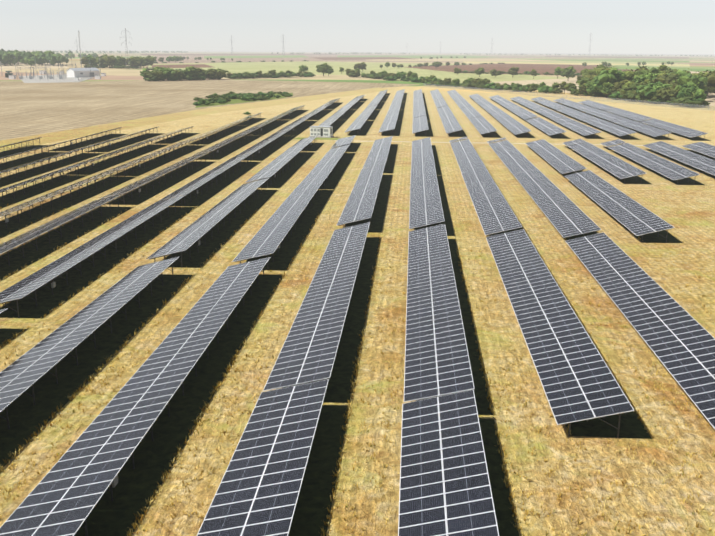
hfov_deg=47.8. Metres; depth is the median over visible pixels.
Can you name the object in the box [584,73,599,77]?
tree
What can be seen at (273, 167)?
solar panel array
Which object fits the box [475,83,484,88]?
tree
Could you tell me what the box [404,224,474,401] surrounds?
solar panel
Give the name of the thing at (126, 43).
pylon
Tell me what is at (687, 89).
tree
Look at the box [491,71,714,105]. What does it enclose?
field
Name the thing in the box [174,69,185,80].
tree
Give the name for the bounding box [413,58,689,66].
green field
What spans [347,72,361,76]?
tree
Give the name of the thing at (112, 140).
table
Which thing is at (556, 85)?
tree
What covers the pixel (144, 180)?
table
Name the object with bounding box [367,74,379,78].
tree
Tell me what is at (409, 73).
tree
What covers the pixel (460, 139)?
solar panel
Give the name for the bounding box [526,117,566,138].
solar panel
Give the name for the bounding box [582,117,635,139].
solar panel
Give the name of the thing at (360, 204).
solar panel
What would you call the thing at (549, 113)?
solar panel
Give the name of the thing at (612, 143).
solar panel
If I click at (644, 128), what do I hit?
solar panel
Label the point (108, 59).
tree
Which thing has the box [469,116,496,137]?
solar panel
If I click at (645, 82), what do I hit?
tree
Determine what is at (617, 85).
tree
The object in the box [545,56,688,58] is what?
field
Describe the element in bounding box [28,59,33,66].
tree
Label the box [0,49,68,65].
forest
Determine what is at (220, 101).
tree
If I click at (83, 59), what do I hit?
tree
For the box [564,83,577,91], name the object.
tree
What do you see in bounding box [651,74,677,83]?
tree
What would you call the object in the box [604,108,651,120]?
solar panel
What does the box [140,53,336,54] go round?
field
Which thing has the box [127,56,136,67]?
tree
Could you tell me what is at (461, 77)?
pale green field
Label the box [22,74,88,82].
substation yard
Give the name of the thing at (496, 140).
solar panel
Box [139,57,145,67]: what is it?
tree
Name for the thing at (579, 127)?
solar panel
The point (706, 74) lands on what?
tree
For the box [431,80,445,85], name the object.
tree
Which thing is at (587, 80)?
tree
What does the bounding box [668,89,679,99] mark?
tree
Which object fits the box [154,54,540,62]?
pink field
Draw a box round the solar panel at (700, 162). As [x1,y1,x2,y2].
[642,141,714,178]
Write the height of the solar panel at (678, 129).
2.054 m
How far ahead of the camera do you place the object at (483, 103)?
340.88 m
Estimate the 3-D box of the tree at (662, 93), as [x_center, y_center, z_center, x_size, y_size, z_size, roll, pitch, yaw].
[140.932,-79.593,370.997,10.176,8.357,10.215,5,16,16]
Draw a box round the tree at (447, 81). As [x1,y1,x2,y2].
[443,77,451,83]
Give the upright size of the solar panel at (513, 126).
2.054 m
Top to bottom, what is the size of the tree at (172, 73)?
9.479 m
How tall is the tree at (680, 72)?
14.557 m
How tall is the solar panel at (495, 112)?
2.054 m
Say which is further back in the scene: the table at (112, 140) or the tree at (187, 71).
the tree at (187, 71)
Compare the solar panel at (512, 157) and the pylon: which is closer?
the solar panel at (512, 157)
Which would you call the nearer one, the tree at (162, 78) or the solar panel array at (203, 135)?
the solar panel array at (203, 135)
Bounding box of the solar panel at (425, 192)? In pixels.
[409,165,444,229]
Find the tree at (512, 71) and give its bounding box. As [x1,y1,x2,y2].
[506,66,518,76]
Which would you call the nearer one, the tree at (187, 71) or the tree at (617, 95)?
the tree at (617, 95)
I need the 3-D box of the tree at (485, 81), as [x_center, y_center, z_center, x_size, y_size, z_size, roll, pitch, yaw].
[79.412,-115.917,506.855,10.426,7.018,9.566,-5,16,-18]
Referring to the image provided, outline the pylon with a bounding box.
[120,28,131,67]
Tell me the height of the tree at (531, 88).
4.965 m
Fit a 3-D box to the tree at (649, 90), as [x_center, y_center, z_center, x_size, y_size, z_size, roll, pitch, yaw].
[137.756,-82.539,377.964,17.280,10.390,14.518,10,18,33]
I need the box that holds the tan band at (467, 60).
[366,59,554,61]
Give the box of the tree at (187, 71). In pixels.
[182,66,192,75]
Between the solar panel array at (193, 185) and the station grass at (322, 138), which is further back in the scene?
the station grass at (322, 138)
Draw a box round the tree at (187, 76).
[182,75,196,78]
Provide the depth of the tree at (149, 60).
1010.23 m
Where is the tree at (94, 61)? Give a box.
[91,57,97,65]
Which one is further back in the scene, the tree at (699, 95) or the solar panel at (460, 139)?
the tree at (699, 95)
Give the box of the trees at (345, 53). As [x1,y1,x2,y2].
[271,52,414,53]
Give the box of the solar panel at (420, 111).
[413,105,425,117]
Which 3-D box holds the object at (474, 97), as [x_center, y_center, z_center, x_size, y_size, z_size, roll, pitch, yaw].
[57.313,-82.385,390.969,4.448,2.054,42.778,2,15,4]
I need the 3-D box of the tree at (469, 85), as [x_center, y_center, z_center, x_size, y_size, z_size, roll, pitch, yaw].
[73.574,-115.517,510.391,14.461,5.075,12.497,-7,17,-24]
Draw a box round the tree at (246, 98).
[241,96,253,100]
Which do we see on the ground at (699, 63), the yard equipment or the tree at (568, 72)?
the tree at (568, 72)
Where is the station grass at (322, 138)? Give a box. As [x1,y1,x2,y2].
[295,137,340,139]
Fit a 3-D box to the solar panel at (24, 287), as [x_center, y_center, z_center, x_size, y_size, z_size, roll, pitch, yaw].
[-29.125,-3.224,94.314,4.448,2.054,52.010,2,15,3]
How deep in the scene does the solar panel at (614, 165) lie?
161.56 m
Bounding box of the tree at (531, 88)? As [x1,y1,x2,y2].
[523,84,536,91]
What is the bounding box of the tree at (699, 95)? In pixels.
[692,89,706,106]
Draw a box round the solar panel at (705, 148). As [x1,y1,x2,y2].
[683,142,714,158]
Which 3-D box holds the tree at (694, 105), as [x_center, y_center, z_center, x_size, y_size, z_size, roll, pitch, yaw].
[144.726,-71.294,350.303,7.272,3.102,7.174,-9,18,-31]
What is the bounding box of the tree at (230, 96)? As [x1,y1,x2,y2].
[223,95,235,98]
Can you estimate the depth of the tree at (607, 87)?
409.22 m
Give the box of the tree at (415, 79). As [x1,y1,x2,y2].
[410,77,420,81]
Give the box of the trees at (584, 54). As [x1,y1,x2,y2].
[460,53,711,56]
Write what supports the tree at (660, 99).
on the field at (698, 118)
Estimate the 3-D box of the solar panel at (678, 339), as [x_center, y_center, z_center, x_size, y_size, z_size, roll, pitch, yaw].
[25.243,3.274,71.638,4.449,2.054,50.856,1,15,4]
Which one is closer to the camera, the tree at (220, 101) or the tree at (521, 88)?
the tree at (220, 101)
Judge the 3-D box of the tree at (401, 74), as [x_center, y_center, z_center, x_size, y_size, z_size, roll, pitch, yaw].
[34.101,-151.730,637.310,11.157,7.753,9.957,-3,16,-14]
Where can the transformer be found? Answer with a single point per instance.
(8, 73)
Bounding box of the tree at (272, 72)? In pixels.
[268,70,275,75]
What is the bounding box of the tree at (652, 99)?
[645,94,666,103]
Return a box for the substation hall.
[66,68,99,76]
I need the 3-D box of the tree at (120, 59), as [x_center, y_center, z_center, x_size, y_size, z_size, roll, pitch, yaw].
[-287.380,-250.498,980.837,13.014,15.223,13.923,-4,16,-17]
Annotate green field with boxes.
[148,61,461,74]
[382,73,564,82]
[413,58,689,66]
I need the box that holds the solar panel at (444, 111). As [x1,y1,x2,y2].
[437,106,453,117]
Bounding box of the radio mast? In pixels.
[68,28,85,65]
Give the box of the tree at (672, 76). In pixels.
[656,72,678,83]
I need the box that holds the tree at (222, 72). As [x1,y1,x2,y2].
[218,68,228,79]
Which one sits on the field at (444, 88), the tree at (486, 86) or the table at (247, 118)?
the tree at (486, 86)
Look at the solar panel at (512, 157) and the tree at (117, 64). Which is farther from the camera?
the tree at (117, 64)
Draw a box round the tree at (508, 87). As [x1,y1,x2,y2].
[503,83,520,90]
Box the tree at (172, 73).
[167,68,177,80]
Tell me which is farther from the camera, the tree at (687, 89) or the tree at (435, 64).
the tree at (435, 64)
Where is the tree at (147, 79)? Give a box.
[143,77,155,80]
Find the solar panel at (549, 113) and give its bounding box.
[532,107,565,119]
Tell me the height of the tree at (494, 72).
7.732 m
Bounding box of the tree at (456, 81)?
[452,78,459,83]
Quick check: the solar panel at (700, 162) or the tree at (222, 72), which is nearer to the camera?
the solar panel at (700, 162)
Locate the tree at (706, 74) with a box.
[697,70,710,96]
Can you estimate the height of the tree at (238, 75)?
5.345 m
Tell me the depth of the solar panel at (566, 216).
114.55 m
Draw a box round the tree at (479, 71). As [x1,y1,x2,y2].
[474,67,484,76]
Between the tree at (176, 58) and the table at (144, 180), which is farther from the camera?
the tree at (176, 58)
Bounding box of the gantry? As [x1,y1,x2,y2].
[45,64,64,75]
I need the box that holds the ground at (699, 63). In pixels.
[0,49,714,85]
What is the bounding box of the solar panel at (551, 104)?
[537,99,565,110]
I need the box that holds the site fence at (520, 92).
[423,83,714,109]
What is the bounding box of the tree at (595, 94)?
[590,92,601,96]
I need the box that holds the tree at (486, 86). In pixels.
[482,82,495,89]
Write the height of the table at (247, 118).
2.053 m
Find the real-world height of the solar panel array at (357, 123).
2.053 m
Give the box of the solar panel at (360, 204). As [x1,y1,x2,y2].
[336,164,384,227]
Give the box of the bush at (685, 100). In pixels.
[671,96,704,106]
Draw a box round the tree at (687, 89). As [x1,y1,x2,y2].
[675,80,699,97]
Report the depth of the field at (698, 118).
312.52 m
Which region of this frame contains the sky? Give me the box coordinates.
[0,0,714,53]
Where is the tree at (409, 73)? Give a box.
[406,71,416,78]
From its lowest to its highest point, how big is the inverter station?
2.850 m
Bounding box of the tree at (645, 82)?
[639,79,654,100]
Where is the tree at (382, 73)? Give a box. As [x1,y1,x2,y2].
[379,71,386,77]
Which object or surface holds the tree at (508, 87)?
on the field at (444, 88)
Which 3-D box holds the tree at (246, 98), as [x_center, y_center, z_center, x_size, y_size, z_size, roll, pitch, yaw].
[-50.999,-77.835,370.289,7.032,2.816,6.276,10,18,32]
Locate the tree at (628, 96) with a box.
[622,93,643,101]
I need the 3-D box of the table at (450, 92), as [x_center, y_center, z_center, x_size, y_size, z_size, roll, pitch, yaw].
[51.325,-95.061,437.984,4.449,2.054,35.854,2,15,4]
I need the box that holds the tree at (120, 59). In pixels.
[116,55,125,65]
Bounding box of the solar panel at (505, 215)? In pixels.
[461,167,521,235]
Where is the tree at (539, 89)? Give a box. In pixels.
[537,87,549,92]
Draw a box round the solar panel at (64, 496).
[0,257,270,535]
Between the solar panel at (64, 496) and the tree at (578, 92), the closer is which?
the solar panel at (64, 496)
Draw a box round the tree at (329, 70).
[324,66,333,75]
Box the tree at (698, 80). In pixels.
[673,71,707,91]
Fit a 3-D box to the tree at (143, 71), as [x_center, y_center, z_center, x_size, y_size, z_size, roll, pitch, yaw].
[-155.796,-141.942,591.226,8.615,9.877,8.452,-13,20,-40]
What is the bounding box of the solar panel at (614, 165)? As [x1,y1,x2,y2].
[568,142,645,183]
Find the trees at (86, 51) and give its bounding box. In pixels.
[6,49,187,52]
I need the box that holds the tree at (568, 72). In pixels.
[560,65,575,78]
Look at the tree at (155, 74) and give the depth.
588.07 m
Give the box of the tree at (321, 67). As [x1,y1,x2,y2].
[316,63,330,75]
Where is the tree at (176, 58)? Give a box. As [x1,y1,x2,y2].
[172,55,179,62]
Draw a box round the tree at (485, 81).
[477,78,491,84]
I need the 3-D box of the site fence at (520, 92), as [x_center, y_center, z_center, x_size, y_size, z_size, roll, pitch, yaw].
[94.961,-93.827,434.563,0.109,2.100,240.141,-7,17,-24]
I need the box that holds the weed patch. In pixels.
[195,93,292,107]
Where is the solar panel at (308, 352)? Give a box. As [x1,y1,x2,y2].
[263,222,369,390]
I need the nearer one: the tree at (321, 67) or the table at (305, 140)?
the table at (305, 140)
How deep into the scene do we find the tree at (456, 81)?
528.96 m
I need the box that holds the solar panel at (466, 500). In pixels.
[398,390,498,535]
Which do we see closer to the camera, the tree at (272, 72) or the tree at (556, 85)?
the tree at (556, 85)
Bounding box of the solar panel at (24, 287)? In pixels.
[0,195,185,317]
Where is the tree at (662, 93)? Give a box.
[653,86,673,103]
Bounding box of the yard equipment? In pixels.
[1,54,105,79]
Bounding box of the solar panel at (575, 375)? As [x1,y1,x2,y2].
[486,229,633,437]
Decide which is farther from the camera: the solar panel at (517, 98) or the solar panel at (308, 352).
the solar panel at (517, 98)
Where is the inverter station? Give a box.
[309,126,333,137]
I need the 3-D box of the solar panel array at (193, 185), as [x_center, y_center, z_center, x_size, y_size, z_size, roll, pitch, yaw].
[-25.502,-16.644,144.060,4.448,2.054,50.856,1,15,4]
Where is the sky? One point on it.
(513, 26)
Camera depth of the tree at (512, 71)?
741.82 m
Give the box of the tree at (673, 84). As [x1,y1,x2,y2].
[667,81,678,88]
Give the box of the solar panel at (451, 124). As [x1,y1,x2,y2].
[441,115,462,134]
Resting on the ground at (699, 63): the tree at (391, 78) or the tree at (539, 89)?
the tree at (391, 78)
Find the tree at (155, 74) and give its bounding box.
[143,70,163,78]
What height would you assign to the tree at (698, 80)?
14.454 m
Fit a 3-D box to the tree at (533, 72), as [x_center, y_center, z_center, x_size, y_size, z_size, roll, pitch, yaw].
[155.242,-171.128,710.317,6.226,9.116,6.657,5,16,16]
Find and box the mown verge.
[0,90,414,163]
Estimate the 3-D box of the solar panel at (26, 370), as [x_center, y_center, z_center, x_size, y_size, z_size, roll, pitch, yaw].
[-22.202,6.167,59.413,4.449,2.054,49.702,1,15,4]
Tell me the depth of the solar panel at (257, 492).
42.21 m
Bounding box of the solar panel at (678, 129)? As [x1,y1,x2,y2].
[641,118,707,138]
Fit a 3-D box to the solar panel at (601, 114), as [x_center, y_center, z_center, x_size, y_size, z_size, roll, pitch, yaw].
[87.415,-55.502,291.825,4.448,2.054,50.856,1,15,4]
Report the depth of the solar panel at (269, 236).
101.20 m
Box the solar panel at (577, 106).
[558,100,588,111]
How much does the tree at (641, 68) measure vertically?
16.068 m
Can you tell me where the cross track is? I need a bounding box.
[335,140,674,145]
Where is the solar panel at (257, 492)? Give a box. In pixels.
[197,379,328,535]
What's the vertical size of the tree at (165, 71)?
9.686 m
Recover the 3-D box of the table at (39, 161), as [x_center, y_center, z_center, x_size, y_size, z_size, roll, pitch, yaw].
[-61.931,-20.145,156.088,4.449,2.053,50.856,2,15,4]
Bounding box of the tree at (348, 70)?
[345,68,353,74]
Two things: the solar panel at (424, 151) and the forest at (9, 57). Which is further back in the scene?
the forest at (9, 57)
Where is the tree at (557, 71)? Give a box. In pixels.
[554,67,560,78]
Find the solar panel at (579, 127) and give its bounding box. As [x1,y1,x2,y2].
[553,117,600,137]
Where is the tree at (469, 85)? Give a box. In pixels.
[464,82,477,88]
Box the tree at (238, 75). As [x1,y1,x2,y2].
[230,73,244,78]
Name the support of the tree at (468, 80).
on the field at (444, 88)
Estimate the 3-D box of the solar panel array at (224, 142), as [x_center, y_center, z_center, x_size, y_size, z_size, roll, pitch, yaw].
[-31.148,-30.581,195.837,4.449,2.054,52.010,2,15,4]
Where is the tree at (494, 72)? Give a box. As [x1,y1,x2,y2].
[489,69,501,76]
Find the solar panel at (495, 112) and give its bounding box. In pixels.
[484,106,509,118]
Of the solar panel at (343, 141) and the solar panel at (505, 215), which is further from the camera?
the solar panel at (343, 141)
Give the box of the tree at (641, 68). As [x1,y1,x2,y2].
[623,65,649,71]
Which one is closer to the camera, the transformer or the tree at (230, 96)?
the tree at (230, 96)
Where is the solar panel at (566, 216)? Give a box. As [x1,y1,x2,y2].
[513,169,600,239]
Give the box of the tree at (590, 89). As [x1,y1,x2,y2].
[585,81,601,93]
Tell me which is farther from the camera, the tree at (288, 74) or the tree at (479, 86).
the tree at (288, 74)
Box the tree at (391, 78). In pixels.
[386,76,398,80]
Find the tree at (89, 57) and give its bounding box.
[84,55,93,64]
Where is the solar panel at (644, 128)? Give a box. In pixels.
[611,118,671,138]
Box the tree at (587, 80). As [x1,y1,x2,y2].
[576,77,592,95]
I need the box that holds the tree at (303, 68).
[299,65,307,71]
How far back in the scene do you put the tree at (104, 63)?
976.64 m
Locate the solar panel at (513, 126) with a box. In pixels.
[497,116,530,137]
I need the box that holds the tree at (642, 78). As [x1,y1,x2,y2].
[632,72,653,82]
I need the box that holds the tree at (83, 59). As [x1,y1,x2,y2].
[80,57,89,64]
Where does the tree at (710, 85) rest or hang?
on the ground at (699, 63)
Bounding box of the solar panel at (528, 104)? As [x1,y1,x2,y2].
[516,99,541,110]
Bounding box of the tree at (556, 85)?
[552,82,559,88]
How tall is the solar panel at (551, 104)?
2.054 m
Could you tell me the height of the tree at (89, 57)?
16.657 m
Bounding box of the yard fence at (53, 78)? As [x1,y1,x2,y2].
[19,71,95,82]
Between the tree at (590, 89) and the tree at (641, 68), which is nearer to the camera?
the tree at (590, 89)
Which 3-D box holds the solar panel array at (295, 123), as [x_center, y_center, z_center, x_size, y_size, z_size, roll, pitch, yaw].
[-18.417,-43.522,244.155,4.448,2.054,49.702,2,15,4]
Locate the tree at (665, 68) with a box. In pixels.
[657,63,678,72]
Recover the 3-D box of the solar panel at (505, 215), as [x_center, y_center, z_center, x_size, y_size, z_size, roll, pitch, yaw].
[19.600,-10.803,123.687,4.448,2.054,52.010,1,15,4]
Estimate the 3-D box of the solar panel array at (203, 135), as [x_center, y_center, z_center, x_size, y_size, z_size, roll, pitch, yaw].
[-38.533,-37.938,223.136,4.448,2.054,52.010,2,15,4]
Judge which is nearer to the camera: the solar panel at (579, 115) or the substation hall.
the solar panel at (579, 115)
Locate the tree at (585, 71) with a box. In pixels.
[577,63,611,79]
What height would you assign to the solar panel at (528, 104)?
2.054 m
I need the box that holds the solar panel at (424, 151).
[411,137,434,169]
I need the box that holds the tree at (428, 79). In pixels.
[425,76,432,81]
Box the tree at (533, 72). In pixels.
[530,69,536,78]
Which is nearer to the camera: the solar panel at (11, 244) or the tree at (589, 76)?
the solar panel at (11, 244)
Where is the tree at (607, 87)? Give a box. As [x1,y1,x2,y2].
[602,82,613,98]
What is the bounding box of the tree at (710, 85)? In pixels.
[704,70,714,92]
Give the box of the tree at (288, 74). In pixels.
[282,72,297,77]
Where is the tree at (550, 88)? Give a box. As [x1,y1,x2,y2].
[542,85,553,92]
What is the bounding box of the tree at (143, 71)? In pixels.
[140,68,148,80]
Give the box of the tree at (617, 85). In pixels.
[610,78,628,98]
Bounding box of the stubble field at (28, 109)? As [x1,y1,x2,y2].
[0,79,419,140]
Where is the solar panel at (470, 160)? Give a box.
[450,139,484,172]
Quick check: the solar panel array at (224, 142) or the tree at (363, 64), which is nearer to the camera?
the solar panel array at (224, 142)
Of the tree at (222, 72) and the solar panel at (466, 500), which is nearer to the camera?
the solar panel at (466, 500)
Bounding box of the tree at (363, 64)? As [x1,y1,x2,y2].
[359,62,366,71]
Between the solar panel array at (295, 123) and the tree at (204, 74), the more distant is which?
the tree at (204, 74)
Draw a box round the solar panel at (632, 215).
[565,170,674,242]
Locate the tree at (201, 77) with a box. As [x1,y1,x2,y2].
[195,74,205,79]
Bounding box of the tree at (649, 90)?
[632,80,672,102]
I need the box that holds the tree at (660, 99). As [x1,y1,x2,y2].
[648,97,664,103]
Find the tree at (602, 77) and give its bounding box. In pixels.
[591,66,626,96]
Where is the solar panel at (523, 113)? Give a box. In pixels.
[508,106,536,120]
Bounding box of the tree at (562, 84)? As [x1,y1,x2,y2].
[559,81,568,93]
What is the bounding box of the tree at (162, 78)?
[156,76,168,80]
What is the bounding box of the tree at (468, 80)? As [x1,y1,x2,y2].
[463,77,473,82]
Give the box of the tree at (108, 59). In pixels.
[103,56,116,67]
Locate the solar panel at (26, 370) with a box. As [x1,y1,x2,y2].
[0,257,178,428]
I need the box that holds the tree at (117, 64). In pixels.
[114,59,121,65]
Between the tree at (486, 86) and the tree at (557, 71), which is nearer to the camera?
the tree at (486, 86)
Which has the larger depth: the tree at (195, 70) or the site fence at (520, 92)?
the tree at (195, 70)
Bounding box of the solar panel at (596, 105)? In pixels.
[578,100,614,109]
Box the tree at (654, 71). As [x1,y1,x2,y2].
[634,66,667,76]
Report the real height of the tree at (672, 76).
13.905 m
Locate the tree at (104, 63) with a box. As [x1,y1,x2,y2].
[96,57,110,67]
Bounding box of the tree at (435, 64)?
[432,61,439,66]
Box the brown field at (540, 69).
[407,63,634,75]
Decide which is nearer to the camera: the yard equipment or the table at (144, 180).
the table at (144, 180)
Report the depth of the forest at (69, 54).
1769.92 m
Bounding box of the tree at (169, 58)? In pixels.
[166,56,172,62]
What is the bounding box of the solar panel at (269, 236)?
[232,178,324,269]
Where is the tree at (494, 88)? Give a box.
[489,86,502,89]
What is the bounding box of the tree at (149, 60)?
[143,56,155,67]
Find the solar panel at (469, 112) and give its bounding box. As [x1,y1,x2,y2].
[460,106,481,118]
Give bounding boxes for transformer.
[3,71,12,77]
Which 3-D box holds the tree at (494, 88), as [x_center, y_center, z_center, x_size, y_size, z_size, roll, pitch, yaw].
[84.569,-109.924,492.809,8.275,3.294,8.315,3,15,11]
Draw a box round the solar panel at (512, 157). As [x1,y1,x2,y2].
[489,140,536,173]
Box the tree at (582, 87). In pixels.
[580,83,588,95]
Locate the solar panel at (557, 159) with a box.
[525,139,586,175]
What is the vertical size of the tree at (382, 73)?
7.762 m
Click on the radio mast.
(79, 46)
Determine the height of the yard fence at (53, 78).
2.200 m
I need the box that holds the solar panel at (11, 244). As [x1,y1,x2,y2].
[0,194,121,264]
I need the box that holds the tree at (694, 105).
[684,100,700,106]
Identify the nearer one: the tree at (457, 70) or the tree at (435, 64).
the tree at (457, 70)
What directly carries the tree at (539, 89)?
on the field at (444, 88)
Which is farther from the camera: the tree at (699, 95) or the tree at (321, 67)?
the tree at (321, 67)
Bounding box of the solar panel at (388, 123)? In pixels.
[379,115,397,135]
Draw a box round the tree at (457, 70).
[453,68,461,74]
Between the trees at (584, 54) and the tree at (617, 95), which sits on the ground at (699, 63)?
the trees at (584, 54)
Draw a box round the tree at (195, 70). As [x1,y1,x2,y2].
[190,66,201,74]
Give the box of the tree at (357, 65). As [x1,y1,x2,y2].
[353,63,362,68]
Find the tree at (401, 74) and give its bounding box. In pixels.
[395,71,406,80]
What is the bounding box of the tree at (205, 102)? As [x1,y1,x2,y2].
[199,99,211,104]
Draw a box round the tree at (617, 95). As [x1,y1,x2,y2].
[609,91,622,99]
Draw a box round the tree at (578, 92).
[571,89,583,95]
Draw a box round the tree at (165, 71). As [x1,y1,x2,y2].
[161,69,169,78]
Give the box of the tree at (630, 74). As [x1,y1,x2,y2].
[624,68,635,80]
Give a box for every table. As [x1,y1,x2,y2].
[0,137,41,153]
[0,143,56,166]
[0,144,96,180]
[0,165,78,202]
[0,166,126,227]
[44,127,121,150]
[60,136,162,174]
[83,126,158,151]
[99,152,208,204]
[108,137,198,175]
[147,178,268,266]
[148,126,193,143]
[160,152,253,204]
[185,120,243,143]
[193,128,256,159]
[232,113,260,124]
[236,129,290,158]
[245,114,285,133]
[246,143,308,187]
[275,105,304,117]
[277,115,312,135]
[292,135,317,147]
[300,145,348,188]
[303,105,328,117]
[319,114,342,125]
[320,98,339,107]
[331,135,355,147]
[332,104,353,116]
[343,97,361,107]
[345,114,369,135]
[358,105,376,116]
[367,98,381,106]
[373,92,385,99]
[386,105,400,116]
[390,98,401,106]
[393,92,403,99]
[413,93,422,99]
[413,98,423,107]
[430,89,438,93]
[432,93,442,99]
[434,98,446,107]
[447,90,457,94]
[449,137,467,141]
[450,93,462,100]
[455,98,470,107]
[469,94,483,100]
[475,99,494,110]
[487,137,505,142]
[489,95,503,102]
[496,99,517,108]
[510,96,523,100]
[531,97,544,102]
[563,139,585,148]
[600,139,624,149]
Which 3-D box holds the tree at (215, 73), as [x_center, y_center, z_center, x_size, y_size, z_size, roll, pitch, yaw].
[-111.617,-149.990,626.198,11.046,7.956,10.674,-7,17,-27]
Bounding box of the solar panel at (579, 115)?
[556,107,594,122]
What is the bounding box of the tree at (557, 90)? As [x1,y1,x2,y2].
[551,87,562,93]
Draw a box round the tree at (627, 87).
[620,81,638,100]
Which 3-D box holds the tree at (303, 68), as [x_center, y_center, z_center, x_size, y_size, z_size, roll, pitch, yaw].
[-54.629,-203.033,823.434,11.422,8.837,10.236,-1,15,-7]
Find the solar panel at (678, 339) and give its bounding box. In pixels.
[565,232,714,428]
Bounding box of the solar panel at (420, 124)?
[412,115,427,133]
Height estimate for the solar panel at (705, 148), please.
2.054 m
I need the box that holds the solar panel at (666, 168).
[608,143,699,184]
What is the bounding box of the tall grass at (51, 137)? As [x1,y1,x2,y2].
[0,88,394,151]
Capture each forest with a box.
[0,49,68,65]
[26,50,97,58]
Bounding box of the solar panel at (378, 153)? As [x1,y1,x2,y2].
[362,136,392,168]
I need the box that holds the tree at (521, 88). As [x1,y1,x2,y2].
[519,85,528,91]
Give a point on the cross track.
(475, 142)
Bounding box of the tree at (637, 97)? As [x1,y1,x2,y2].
[632,95,646,100]
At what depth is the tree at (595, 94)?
422.65 m
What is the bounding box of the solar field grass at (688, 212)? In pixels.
[0,86,714,535]
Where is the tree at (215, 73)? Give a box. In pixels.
[207,69,220,77]
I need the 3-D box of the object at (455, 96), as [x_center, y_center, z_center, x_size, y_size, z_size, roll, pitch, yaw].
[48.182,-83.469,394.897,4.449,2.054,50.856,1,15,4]
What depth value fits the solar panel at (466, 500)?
41.81 m
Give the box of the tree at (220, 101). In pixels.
[216,99,225,103]
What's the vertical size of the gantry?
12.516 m
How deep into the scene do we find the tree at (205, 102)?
337.92 m
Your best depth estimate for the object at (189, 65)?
1125.58 m
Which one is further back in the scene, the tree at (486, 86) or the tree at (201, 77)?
the tree at (201, 77)
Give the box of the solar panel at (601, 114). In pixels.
[580,107,621,122]
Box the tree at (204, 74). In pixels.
[200,70,207,76]
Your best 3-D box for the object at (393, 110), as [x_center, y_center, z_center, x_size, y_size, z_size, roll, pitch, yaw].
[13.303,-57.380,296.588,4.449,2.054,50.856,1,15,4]
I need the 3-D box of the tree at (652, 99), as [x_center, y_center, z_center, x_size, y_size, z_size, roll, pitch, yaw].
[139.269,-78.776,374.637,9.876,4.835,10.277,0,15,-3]
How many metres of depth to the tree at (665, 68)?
485.84 m
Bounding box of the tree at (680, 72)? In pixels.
[668,69,687,76]

